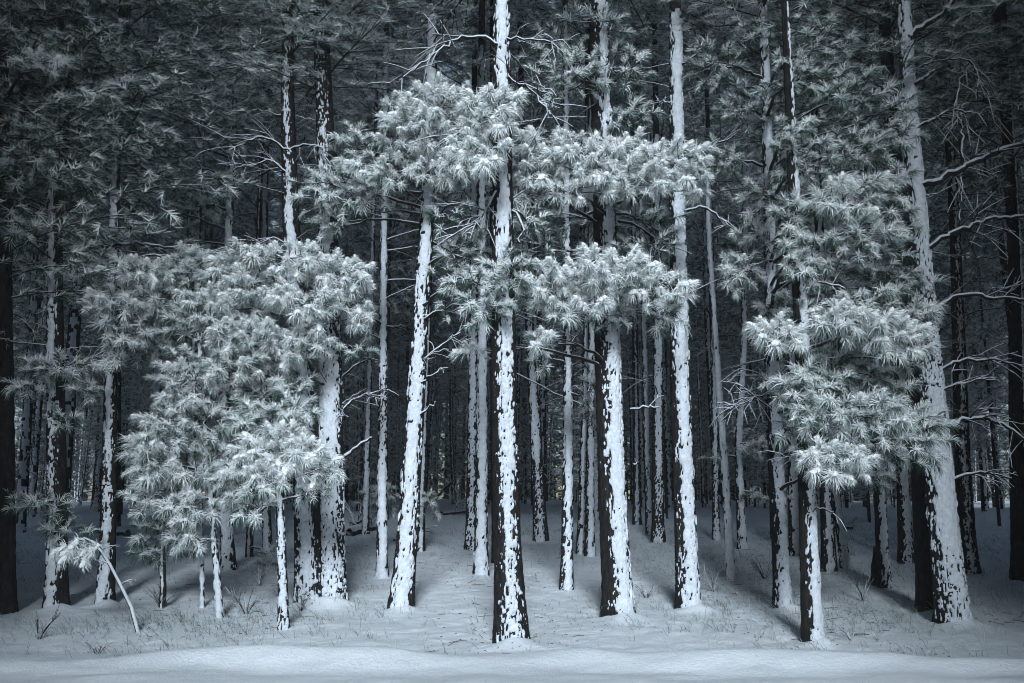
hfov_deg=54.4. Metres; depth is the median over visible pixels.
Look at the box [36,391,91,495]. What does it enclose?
pine tree
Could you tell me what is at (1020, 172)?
pine tree
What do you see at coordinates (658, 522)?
pine tree
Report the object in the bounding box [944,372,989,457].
young pine
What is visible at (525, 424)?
pine tree
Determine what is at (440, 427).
pine tree
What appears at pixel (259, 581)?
dry shrub
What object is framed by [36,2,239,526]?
pine tree
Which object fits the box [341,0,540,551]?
pine tree
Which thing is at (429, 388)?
pine tree
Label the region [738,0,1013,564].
pine tree
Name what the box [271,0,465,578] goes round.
pine tree
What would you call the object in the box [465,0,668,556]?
pine tree
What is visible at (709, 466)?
young pine
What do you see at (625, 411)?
pine tree
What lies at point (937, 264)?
pine tree
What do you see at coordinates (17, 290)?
pine tree
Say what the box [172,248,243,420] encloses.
pine tree
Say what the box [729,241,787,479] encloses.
pine tree
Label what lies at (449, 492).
pine tree
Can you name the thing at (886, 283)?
pine tree
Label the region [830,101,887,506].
pine tree
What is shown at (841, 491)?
young pine
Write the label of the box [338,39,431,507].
pine tree
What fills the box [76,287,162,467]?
pine tree
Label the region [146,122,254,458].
pine tree
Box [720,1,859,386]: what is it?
pine tree
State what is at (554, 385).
pine tree
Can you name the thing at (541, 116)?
pine tree
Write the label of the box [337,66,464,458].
pine tree
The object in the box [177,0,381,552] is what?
pine tree
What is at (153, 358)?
pine tree
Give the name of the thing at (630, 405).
pine tree
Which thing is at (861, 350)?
pine tree
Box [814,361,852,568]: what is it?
pine tree
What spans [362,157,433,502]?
pine tree
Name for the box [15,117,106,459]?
pine tree
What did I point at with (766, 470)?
young pine
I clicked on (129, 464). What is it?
young pine
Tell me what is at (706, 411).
pine tree
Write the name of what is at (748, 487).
young pine
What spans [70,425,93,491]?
young pine
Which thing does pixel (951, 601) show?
pine tree
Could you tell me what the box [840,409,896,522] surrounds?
young pine
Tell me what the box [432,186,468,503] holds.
pine tree
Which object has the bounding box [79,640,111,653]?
dry shrub
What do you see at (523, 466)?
young pine
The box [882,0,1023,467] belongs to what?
pine tree
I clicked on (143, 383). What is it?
pine tree
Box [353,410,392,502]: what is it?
young pine
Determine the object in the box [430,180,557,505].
pine tree
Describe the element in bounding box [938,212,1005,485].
pine tree
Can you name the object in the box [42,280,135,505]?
pine tree
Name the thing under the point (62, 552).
bent sapling
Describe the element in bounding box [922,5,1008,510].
pine tree
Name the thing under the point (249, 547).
pine tree
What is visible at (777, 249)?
pine tree
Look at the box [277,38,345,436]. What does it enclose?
pine tree
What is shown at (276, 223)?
pine tree
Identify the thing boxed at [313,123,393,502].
pine tree
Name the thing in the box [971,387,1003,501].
pine tree
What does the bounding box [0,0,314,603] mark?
pine tree
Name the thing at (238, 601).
dry shrub
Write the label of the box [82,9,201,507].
pine tree
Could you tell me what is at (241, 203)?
pine tree
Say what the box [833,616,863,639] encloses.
dry shrub
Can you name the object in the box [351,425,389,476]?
young pine
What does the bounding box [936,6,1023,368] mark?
pine tree
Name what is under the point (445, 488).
fallen log
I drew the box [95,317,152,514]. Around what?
young pine
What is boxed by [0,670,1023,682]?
road
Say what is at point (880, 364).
pine tree
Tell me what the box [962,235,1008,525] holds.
young pine
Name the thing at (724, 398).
young pine
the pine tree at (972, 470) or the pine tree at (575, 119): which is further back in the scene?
the pine tree at (972, 470)
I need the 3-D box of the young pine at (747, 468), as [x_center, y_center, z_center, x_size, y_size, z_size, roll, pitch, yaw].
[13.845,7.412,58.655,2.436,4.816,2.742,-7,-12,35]
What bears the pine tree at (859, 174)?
on the forest floor
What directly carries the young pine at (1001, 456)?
on the forest floor
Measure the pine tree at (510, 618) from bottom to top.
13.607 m
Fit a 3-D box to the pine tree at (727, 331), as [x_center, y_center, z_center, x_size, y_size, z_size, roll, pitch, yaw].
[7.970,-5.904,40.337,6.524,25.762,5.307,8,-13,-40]
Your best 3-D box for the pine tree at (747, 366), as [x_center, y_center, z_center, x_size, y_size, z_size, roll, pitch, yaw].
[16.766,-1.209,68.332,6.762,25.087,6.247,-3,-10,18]
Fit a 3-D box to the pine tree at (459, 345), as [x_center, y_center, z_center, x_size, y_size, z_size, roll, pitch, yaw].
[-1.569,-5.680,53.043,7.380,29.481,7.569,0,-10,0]
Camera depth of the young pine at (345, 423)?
44.33 m
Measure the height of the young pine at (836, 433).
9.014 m
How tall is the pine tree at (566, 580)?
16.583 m
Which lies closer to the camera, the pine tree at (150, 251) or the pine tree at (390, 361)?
the pine tree at (150, 251)
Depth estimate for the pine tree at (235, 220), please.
31.07 m
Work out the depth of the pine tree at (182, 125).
21.85 m
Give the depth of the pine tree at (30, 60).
14.72 m
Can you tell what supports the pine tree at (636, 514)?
on the forest floor
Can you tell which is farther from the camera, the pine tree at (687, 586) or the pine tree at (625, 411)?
the pine tree at (625, 411)
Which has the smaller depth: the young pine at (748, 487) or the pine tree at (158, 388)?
the pine tree at (158, 388)
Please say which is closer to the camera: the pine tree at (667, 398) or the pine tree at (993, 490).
the pine tree at (993, 490)
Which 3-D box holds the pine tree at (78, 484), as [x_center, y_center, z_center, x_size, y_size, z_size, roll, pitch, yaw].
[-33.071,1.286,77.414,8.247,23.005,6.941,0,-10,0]
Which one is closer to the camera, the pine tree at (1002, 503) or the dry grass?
the dry grass
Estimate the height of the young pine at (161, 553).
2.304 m
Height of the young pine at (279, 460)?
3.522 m
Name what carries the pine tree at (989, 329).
on the forest floor
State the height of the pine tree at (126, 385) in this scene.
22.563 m
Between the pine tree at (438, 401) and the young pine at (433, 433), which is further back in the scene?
the pine tree at (438, 401)
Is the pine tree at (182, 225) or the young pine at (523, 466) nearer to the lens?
the pine tree at (182, 225)
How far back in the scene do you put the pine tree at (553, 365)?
47.55 m
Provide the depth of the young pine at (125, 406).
32.12 m
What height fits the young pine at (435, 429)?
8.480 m
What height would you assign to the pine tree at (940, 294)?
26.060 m
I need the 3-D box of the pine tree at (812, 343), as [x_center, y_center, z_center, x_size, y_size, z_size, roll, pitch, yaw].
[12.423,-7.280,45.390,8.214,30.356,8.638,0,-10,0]
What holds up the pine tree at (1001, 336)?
on the forest floor
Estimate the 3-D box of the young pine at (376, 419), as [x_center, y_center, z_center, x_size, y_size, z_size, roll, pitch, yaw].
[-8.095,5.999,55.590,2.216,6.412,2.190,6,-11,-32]
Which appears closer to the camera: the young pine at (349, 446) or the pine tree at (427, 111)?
the pine tree at (427, 111)
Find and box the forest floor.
[0,498,1023,655]
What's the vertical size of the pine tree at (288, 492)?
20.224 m
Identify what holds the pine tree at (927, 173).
on the forest floor
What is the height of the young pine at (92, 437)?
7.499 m
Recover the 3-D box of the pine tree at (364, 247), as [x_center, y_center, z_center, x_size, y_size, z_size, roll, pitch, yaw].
[-5.223,-6.898,40.007,7.939,27.799,8.711,0,-10,0]
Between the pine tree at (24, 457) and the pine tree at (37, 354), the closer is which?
the pine tree at (24, 457)
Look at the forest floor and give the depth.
15.10 m
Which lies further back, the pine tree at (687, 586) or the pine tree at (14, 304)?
the pine tree at (14, 304)
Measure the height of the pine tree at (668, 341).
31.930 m
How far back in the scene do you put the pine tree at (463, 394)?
72.16 m
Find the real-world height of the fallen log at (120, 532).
0.825 m
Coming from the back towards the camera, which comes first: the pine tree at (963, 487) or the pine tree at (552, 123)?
the pine tree at (552, 123)
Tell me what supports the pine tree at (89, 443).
on the forest floor
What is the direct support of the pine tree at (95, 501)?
on the forest floor
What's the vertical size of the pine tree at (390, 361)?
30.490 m
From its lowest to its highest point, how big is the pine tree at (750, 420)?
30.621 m
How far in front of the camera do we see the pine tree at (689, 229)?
32.52 m
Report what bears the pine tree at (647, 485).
on the forest floor
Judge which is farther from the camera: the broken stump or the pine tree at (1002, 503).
the pine tree at (1002, 503)
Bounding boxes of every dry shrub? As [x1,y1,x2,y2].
[22,600,68,639]
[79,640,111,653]
[142,578,176,605]
[213,578,266,613]
[246,553,276,584]
[293,581,310,610]
[632,580,663,597]
[699,561,727,591]
[740,553,771,578]
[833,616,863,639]
[842,576,872,600]
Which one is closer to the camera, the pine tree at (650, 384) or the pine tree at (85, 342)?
the pine tree at (85, 342)
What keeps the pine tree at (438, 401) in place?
on the forest floor
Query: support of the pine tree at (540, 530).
on the forest floor
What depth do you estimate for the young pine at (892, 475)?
55.10 m
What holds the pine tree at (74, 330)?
on the forest floor
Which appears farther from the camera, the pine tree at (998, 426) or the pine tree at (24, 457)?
the pine tree at (998, 426)
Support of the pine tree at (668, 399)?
on the forest floor
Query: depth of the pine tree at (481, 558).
18.41 m
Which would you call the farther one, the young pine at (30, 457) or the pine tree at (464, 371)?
the pine tree at (464, 371)
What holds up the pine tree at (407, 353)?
on the forest floor
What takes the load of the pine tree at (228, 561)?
on the forest floor
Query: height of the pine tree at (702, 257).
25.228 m
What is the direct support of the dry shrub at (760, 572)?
on the forest floor
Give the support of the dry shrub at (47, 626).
on the forest floor
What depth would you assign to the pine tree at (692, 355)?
63.32 m
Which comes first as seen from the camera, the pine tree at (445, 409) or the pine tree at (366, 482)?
the pine tree at (366, 482)
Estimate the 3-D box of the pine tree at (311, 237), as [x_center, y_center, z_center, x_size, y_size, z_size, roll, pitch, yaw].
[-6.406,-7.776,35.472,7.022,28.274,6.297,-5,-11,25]
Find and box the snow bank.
[0,644,1023,676]
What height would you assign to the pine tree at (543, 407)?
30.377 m
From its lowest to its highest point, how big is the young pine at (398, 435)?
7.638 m
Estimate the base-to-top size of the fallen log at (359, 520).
1.472 m
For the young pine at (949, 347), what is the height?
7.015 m
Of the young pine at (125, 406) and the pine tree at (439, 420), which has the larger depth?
the pine tree at (439, 420)
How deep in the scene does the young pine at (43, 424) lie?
38.02 m
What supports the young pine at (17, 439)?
on the forest floor
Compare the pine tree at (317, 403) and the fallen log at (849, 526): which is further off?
the pine tree at (317, 403)
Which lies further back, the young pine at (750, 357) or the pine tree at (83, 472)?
the pine tree at (83, 472)
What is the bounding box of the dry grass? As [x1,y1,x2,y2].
[0,505,1023,657]
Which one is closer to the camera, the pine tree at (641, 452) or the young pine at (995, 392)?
the young pine at (995, 392)
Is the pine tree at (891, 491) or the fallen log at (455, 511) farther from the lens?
the pine tree at (891, 491)
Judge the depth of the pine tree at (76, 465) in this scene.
98.91 m
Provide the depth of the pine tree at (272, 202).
39.24 m
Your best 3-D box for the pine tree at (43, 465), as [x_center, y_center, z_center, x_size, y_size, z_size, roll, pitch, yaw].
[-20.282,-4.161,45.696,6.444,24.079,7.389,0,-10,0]
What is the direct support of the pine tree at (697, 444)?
on the forest floor
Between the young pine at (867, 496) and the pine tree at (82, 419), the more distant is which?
the pine tree at (82, 419)
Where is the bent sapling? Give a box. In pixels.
[47,534,139,631]
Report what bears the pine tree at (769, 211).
on the forest floor
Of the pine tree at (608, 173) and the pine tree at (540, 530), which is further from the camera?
the pine tree at (540, 530)
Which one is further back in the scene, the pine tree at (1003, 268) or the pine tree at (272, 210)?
the pine tree at (272, 210)
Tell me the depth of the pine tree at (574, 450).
53.50 m
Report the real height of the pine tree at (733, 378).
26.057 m
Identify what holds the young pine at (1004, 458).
on the forest floor
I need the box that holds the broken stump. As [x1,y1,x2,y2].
[871,547,875,585]
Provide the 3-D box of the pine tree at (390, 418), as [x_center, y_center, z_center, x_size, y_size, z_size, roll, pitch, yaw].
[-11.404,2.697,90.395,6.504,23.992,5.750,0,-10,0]
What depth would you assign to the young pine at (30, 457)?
65.21 m
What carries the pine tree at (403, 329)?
on the forest floor
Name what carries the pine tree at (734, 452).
on the forest floor
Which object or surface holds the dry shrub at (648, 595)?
on the forest floor
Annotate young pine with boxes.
[14,393,22,469]
[15,429,46,469]
[30,413,80,465]
[39,400,84,459]
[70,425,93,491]
[77,378,100,507]
[78,421,96,472]
[83,364,151,455]
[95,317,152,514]
[114,332,269,617]
[120,471,210,607]
[125,422,133,478]
[141,308,208,510]
[158,443,215,607]
[177,267,247,509]
[177,418,218,470]
[204,380,345,629]
[256,378,273,447]
[342,340,363,508]
[343,331,394,511]
[345,383,356,494]
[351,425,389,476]
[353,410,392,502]
[354,397,377,471]
[374,439,400,475]
[388,366,430,468]
[428,378,444,477]
[428,410,441,453]
[437,409,466,495]
[518,351,548,504]
[518,400,530,481]
[549,397,627,486]
[642,392,671,476]
[692,420,721,503]
[697,350,736,499]
[709,297,786,538]
[720,428,760,504]
[727,423,766,506]
[729,403,787,508]
[735,393,755,503]
[746,397,815,512]
[815,420,862,494]
[831,378,855,506]
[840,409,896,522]
[882,385,894,506]
[940,329,1005,467]
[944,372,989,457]
[951,426,992,493]
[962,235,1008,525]
[978,444,1008,469]
[986,441,1009,497]
[1003,394,1008,475]
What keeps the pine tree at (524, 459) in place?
on the forest floor
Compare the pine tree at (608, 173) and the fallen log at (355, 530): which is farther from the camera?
the fallen log at (355, 530)
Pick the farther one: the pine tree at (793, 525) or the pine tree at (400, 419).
the pine tree at (400, 419)
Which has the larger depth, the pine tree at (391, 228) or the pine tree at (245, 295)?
the pine tree at (245, 295)
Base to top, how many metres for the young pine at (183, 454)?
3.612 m
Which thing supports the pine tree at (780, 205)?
on the forest floor
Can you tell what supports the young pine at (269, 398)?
on the forest floor
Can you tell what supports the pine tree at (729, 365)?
on the forest floor
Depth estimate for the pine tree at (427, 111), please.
14.79 m
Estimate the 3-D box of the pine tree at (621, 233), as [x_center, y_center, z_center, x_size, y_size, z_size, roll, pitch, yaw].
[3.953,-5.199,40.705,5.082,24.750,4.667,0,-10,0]
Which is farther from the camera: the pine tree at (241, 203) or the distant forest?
the distant forest
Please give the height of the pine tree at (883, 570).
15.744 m
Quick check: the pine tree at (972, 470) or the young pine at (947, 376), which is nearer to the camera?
the young pine at (947, 376)
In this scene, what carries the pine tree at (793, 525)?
on the forest floor
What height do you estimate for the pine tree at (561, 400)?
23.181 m
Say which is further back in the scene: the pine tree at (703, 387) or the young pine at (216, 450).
the pine tree at (703, 387)
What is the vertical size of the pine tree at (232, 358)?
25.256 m
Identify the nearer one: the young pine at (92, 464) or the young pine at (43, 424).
the young pine at (43, 424)
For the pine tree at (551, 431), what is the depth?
94.56 m
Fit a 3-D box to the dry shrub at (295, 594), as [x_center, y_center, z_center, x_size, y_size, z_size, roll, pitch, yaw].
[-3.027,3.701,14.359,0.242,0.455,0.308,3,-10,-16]
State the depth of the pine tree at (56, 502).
15.04 m
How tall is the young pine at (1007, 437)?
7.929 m
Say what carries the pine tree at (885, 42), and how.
on the forest floor
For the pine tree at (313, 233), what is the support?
on the forest floor
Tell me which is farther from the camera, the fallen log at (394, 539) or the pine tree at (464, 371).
the pine tree at (464, 371)
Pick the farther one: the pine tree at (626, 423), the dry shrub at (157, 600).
the pine tree at (626, 423)
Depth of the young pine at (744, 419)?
62.16 m
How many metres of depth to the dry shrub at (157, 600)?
14.56 m
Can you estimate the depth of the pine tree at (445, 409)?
92.86 m
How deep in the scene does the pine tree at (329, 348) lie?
15.18 m
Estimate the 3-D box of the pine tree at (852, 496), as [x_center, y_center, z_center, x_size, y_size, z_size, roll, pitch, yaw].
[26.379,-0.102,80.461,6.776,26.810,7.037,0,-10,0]
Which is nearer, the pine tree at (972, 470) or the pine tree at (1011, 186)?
the pine tree at (1011, 186)
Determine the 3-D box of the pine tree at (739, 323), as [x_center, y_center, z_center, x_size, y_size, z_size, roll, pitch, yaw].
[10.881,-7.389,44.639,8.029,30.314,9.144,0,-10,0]
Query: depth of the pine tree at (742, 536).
22.76 m
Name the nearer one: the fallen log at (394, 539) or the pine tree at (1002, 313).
the fallen log at (394, 539)
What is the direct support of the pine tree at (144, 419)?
on the forest floor
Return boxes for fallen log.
[88,505,131,535]
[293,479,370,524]
[346,510,376,535]
[393,499,459,540]
[429,477,465,514]
[430,469,452,504]
[834,517,857,529]
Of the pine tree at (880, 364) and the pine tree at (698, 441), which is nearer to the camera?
the pine tree at (880, 364)
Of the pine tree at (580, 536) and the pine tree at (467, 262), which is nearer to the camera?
the pine tree at (580, 536)
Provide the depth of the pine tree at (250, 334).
73.00 m
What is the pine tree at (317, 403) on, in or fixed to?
on the forest floor
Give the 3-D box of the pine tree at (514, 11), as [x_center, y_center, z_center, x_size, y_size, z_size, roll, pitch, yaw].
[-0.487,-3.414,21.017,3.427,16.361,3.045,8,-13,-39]
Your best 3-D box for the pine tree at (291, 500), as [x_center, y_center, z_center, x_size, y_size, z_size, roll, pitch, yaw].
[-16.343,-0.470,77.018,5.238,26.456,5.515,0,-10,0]
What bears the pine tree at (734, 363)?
on the forest floor
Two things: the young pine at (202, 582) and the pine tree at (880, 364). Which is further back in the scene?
the pine tree at (880, 364)
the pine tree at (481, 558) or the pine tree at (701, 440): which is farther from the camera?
the pine tree at (701, 440)
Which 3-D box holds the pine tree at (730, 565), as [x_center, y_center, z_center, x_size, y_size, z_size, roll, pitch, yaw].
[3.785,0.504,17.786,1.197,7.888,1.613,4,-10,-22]
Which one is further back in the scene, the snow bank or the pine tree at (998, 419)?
the pine tree at (998, 419)
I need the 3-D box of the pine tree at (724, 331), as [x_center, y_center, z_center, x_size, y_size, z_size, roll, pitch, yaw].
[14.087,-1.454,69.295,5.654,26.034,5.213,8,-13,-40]
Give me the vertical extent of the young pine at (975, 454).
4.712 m
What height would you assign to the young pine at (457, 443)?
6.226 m
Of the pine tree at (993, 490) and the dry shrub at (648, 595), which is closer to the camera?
the dry shrub at (648, 595)
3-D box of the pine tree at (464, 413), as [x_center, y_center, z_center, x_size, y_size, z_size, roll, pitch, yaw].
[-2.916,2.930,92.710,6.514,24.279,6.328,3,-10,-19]
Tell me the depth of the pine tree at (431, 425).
51.90 m
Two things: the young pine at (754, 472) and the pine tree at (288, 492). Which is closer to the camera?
the young pine at (754, 472)
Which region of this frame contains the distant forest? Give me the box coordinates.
[14,306,1009,500]
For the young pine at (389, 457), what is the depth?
59.30 m
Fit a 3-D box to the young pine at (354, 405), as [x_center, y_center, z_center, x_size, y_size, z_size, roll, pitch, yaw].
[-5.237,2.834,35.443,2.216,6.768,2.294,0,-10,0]
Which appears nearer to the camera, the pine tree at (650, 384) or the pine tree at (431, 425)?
the pine tree at (431, 425)
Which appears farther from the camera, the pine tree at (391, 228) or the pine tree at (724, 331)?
the pine tree at (724, 331)
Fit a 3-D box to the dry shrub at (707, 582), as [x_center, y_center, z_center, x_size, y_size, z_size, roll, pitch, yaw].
[3.219,3.816,16.069,0.494,0.524,0.656,-9,-13,41]
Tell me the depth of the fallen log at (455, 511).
35.33 m
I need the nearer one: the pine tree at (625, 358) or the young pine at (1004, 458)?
the young pine at (1004, 458)
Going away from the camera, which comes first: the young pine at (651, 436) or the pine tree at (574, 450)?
the pine tree at (574, 450)
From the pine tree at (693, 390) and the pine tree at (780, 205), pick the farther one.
the pine tree at (693, 390)
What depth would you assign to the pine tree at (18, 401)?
52.99 m
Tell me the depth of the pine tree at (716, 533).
25.43 m
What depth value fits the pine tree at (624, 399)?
73.78 m
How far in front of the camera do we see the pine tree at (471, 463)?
22.98 m
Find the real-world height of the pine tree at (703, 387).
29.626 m
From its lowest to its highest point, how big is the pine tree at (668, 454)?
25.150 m
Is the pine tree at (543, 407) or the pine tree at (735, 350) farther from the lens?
the pine tree at (735, 350)
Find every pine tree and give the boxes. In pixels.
[0,0,182,614]
[0,0,238,607]
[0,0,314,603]
[9,0,145,516]
[9,0,156,532]
[9,0,177,523]
[9,2,29,314]
[10,21,149,513]
[10,63,37,383]
[12,112,104,507]
[13,123,91,468]
[13,190,64,469]
[14,5,202,457]
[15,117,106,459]
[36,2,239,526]
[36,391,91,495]
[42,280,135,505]
[43,285,101,494]
[62,0,354,558]
[64,59,202,472]
[65,316,90,501]
[73,330,85,497]
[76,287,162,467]
[76,408,128,487]
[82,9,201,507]
[82,186,166,511]
[85,16,269,534]
[91,293,150,460]
[102,0,315,569]
[120,7,281,509]
[126,21,303,502]
[128,349,152,497]
[130,371,150,500]
[131,218,204,483]
[131,349,179,398]
[142,0,477,602]
[143,17,231,491]
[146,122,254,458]
[168,0,357,568]
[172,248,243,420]
[175,4,341,501]
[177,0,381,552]
[202,0,487,599]
[206,115,303,468]
[232,160,280,485]
[234,174,282,373]
[247,37,359,509]
[249,171,342,503]
[255,1,413,494]
[256,221,287,427]
[258,55,376,437]
[268,24,462,510]
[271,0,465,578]
[273,256,317,502]
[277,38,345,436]
[285,0,492,608]
[309,0,468,519]
[311,0,592,642]
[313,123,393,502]
[314,341,319,434]
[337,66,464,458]
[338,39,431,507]
[339,3,424,534]
[340,0,489,442]
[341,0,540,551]
[360,30,469,473]
[361,356,404,479]
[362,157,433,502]
[366,293,441,493]
[374,0,561,575]
[375,355,405,501]
[376,186,460,465]
[390,100,463,505]
[391,348,465,495]
[392,127,457,484]
[393,223,465,501]
[400,0,554,549]
[428,368,456,481]
[429,331,467,486]
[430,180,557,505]
[431,1,553,506]
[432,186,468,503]
[433,2,517,464]
[434,353,467,500]
[435,257,489,501]
[436,9,579,461]
[439,0,559,562]
[439,0,609,478]
[441,55,555,474]
[444,0,716,616]
[452,184,489,442]
[453,0,620,541]
[453,376,489,485]
[456,3,582,487]
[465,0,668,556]
[489,52,580,462]
[510,0,668,553]
[514,208,551,503]
[514,245,548,471]
[516,58,630,505]
[517,0,629,589]
[517,2,686,408]
[521,36,629,476]
[527,340,562,500]
[544,57,652,519]
[546,326,581,458]
[568,0,758,608]
[569,5,652,455]
[571,0,701,534]
[576,27,702,524]
[582,88,668,506]
[609,0,717,542]
[610,0,783,507]
[610,3,718,518]
[616,0,754,539]
[617,204,652,504]
[617,239,649,479]
[618,21,732,507]
[619,205,652,462]
[620,320,629,467]
[621,342,650,495]
[627,292,671,469]
[636,0,961,607]
[641,2,712,470]
[641,204,739,475]
[645,0,875,555]
[649,346,695,469]
[657,9,779,477]
[660,0,1023,588]
[662,28,752,506]
[666,189,738,502]
[667,362,707,448]
[669,157,756,503]
[685,0,811,548]
[688,151,756,580]
[689,290,710,499]
[690,324,732,474]
[690,333,748,468]
[690,355,731,500]
[691,163,762,502]
[691,189,739,449]
[694,28,803,506]
[709,1,848,373]
[714,0,927,572]
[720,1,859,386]
[723,154,768,502]
[724,0,1023,612]
[724,334,754,500]
[726,261,763,496]
[729,40,837,469]
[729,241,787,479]
[732,170,853,400]
[732,221,764,500]
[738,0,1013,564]
[739,92,865,350]
[742,0,961,641]
[753,170,835,505]
[769,0,883,507]
[796,0,1023,623]
[798,0,1023,573]
[802,30,873,507]
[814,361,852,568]
[817,172,891,505]
[822,33,890,387]
[829,128,893,507]
[830,49,1002,392]
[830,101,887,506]
[832,0,1023,580]
[835,170,894,504]
[850,422,853,501]
[861,117,947,477]
[865,79,971,407]
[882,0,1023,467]
[886,80,997,425]
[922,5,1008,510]
[925,2,1008,508]
[932,39,1007,507]
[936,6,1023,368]
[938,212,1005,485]
[966,3,1023,449]
[970,305,1007,499]
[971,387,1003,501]
[971,404,976,500]
[974,190,1007,380]
[975,22,1023,246]
[984,57,1023,375]
[992,299,1007,418]
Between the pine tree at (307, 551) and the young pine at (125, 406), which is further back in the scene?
the young pine at (125, 406)
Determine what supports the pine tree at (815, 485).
on the forest floor
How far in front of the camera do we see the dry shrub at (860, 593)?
15.29 m
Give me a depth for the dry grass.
14.01 m
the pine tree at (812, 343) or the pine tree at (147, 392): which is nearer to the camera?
the pine tree at (812, 343)
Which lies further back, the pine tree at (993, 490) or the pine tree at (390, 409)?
the pine tree at (390, 409)
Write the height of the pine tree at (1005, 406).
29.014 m
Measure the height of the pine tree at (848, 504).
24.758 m
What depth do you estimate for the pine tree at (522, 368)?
47.44 m
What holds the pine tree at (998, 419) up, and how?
on the forest floor
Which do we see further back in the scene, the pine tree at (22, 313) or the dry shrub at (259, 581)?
the pine tree at (22, 313)
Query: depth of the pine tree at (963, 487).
18.72 m
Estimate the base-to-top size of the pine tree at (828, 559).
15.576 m
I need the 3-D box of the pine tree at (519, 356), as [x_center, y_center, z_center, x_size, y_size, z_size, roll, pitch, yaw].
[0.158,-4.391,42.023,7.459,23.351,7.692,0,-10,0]
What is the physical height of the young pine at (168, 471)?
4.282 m
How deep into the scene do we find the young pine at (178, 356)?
35.85 m
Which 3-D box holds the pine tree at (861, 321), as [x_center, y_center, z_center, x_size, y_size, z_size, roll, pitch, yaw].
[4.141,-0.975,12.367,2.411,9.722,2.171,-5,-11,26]
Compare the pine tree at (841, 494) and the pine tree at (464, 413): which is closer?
the pine tree at (841, 494)
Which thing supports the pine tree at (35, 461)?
on the forest floor
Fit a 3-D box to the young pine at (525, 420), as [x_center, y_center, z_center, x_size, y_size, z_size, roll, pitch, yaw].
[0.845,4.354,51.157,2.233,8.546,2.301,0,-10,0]
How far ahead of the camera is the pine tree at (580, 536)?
22.37 m
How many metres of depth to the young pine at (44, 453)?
40.62 m
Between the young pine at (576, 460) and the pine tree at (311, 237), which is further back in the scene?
the pine tree at (311, 237)

